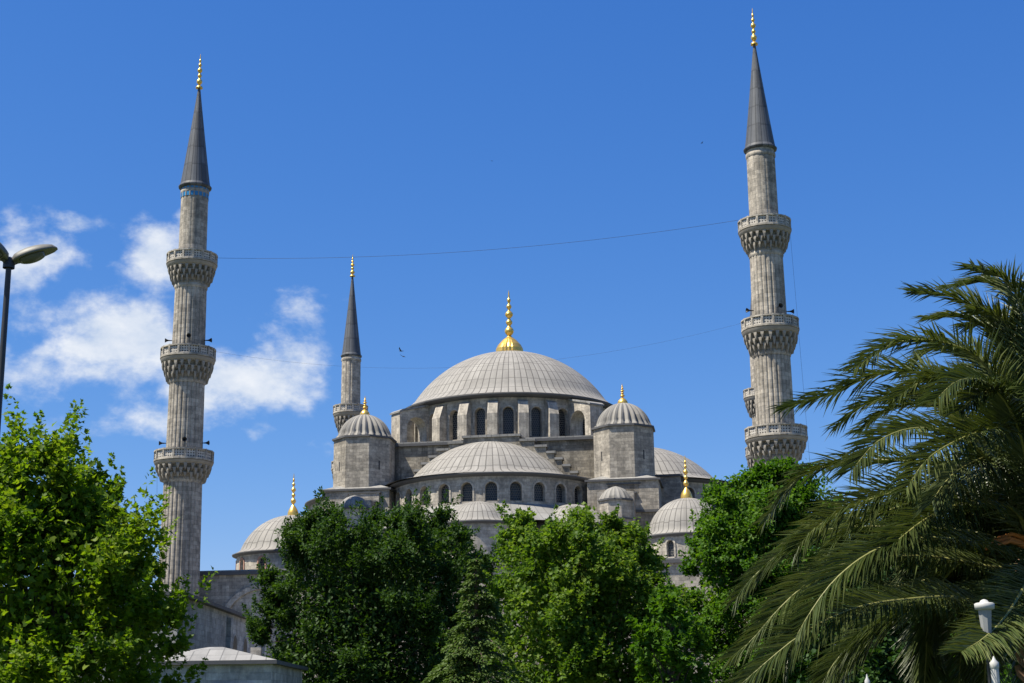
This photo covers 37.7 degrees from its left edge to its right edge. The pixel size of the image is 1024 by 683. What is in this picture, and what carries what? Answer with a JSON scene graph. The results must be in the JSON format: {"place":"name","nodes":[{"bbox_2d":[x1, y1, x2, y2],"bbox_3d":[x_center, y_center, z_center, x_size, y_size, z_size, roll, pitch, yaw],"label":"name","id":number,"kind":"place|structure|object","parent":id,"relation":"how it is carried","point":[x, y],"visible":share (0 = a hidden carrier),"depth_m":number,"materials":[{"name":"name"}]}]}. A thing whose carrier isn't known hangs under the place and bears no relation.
{"place":"outdoors","nodes":[
{"label":"outdoors","id":0,"kind":"place"},
{"bbox_2d":[0,0,1023,629],"label":"sky","id":1,"kind":"structure","parent":0,"point":[381,129],"materials":[{"name":"blue"}]},
{"bbox_3d":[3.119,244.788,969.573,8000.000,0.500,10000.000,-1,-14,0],"label":"ground","id":2,"kind":"structure","parent":0,"visible":0},
{"bbox_2d":[0,243,57,430],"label":"street lamp","id":3,"kind":"object","parent":2,"relation":"on","point":[32,254],"visible":1,"depth_m":21.86,"materials":[{"name":"grey metal"}]},
{"bbox_2d":[0,383,217,682],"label":"broadleaf tree","id":4,"kind":"object","parent":2,"relation":"on","point":[70,518],"visible":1,"depth_m":25.05,"materials":[{"name":"green plant"}]},
{"bbox_2d":[4,589,275,680],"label":"stone annex","id":5,"kind":"object","parent":2,"relation":"on","point":[217,625],"visible":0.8,"depth_m":110.89,"materials":[{"name":"stone"}]},
{"bbox_2d":[137,647,307,682],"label":"lead roofed lodge","id":6,"kind":"structure","parent":2,"relation":"on","point":[228,665],"depth_m":78.26,"materials":[{"name":"grey metal"}]},
{"bbox_2d":[241,486,515,682],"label":"broadleaf tree","id":7,"kind":"object","parent":2,"relation":"on","point":[377,624],"visible":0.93,"depth_m":95.15,"materials":[{"name":"green plant"}]},
{"bbox_2d":[421,556,531,682],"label":"cedar tree","id":8,"kind":"object","parent":2,"relation":"on","point":[456,658],"visible":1,"depth_m":48.80,"materials":[{"name":"green plant"}]},
{"bbox_2d":[480,500,701,682],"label":"broadleaf tree","id":9,"kind":"object","parent":2,"relation":"on","point":[577,583],"visible":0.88,"depth_m":66.79,"materials":[{"name":"green plant"}]},
{"bbox_2d":[625,575,715,682],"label":"broadleaf tree","id":10,"kind":"object","parent":2,"relation":"on","point":[687,634],"visible":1,"depth_m":60.25,"materials":[{"name":"green plant"}]},
{"bbox_2d":[677,453,850,682],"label":"broadleaf tree","id":11,"kind":"object","parent":2,"relation":"on","point":[725,548],"visible":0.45,"depth_m":73.08,"materials":[{"name":"green plant"}]},
{"bbox_2d":[709,257,1023,682],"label":"palm tree","id":12,"kind":"object","parent":2,"relation":"on","point":[981,499],"visible":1,"depth_m":18.98,"materials":[{"name":"green plant"}]},
{"bbox_2d":[788,543,1007,682],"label":"broadleaf tree","id":13,"kind":"object","parent":2,"relation":"on","point":[880,662],"visible":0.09,"depth_m":40.87,"materials":[{"name":"green plant"}]},
{"bbox_2d":[974,599,994,682],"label":"garden lantern","id":14,"kind":"object","parent":2,"relation":"on","point":[984,607],"visible":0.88,"depth_m":16.58,"materials":[{"name":"white glass"}]},
{"bbox_2d":[951,614,1020,682],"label":"broadleaf tree","id":15,"kind":"object","parent":2,"relation":"on","point":[1008,666],"visible":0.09,"depth_m":34.52,"materials":[{"name":"green plant"}]},
{"bbox_2d":[989,656,999,682],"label":"fluted post","id":16,"kind":"object","parent":2,"relation":"on","point":[994,667],"visible":1,"depth_m":15.78,"materials":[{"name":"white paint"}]},
{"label":"courtyard paving","id":17,"kind":"structure","parent":0,"visible":0},
{"bbox_2d":[153,54,217,596],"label":"minaret","id":18,"kind":"object","parent":17,"relation":"on","point":[183,460],"visible":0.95,"depth_m":168.02,"materials":[{"name":"stone"}]},
{"bbox_2d":[331,255,367,476],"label":"minaret","id":19,"kind":"object","parent":17,"relation":"on","point":[348,407],"visible":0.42,"depth_m":227.19,"materials":[{"name":"stone"}]},
{"bbox_2d":[199,291,758,682],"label":"mosque","id":20,"kind":"structure","parent":17,"relation":"on","point":[541,437],"depth_m":178.13,"materials":[{"name":"stone"}]},
{"bbox_2d":[274,631,287,652],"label":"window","id":21,"kind":"structure","parent":20,"relation":"in","point":[278,631],"depth_m":164.03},
{"bbox_2d":[743,301,755,472],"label":"minaret","id":22,"kind":"object","parent":17,"relation":"on","point":[749,397],"visible":0.16,"depth_m":217.48,"materials":[{"name":"stone"}]},
{"bbox_2d":[737,9,807,667],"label":"minaret","id":23,"kind":"object","parent":17,"relation":"on","point":[770,328],"visible":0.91,"depth_m":162.73,"materials":[{"name":"stone"}]},
{"bbox_2d":[233,324,736,367],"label":"festoon cable","id":24,"kind":"object","parent":23,"relation":"attached to","point":[490,365],"visible":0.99,"depth_m":166.90,"materials":[{"name":"metal"}]},
{"bbox_2d":[248,220,736,258],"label":"festoon cable","id":25,"kind":"object","parent":23,"relation":"hanging from","point":[465,251],"visible":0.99,"depth_m":170.83,"materials":[{"name":"metal"}]},
{"bbox_2d":[790,235,809,460],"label":"lightning cable","id":26,"kind":"object","parent":23,"relation":"attached to","point":[799,342],"visible":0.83,"depth_m":161.47,"materials":[{"name":"metal"}]}
]}

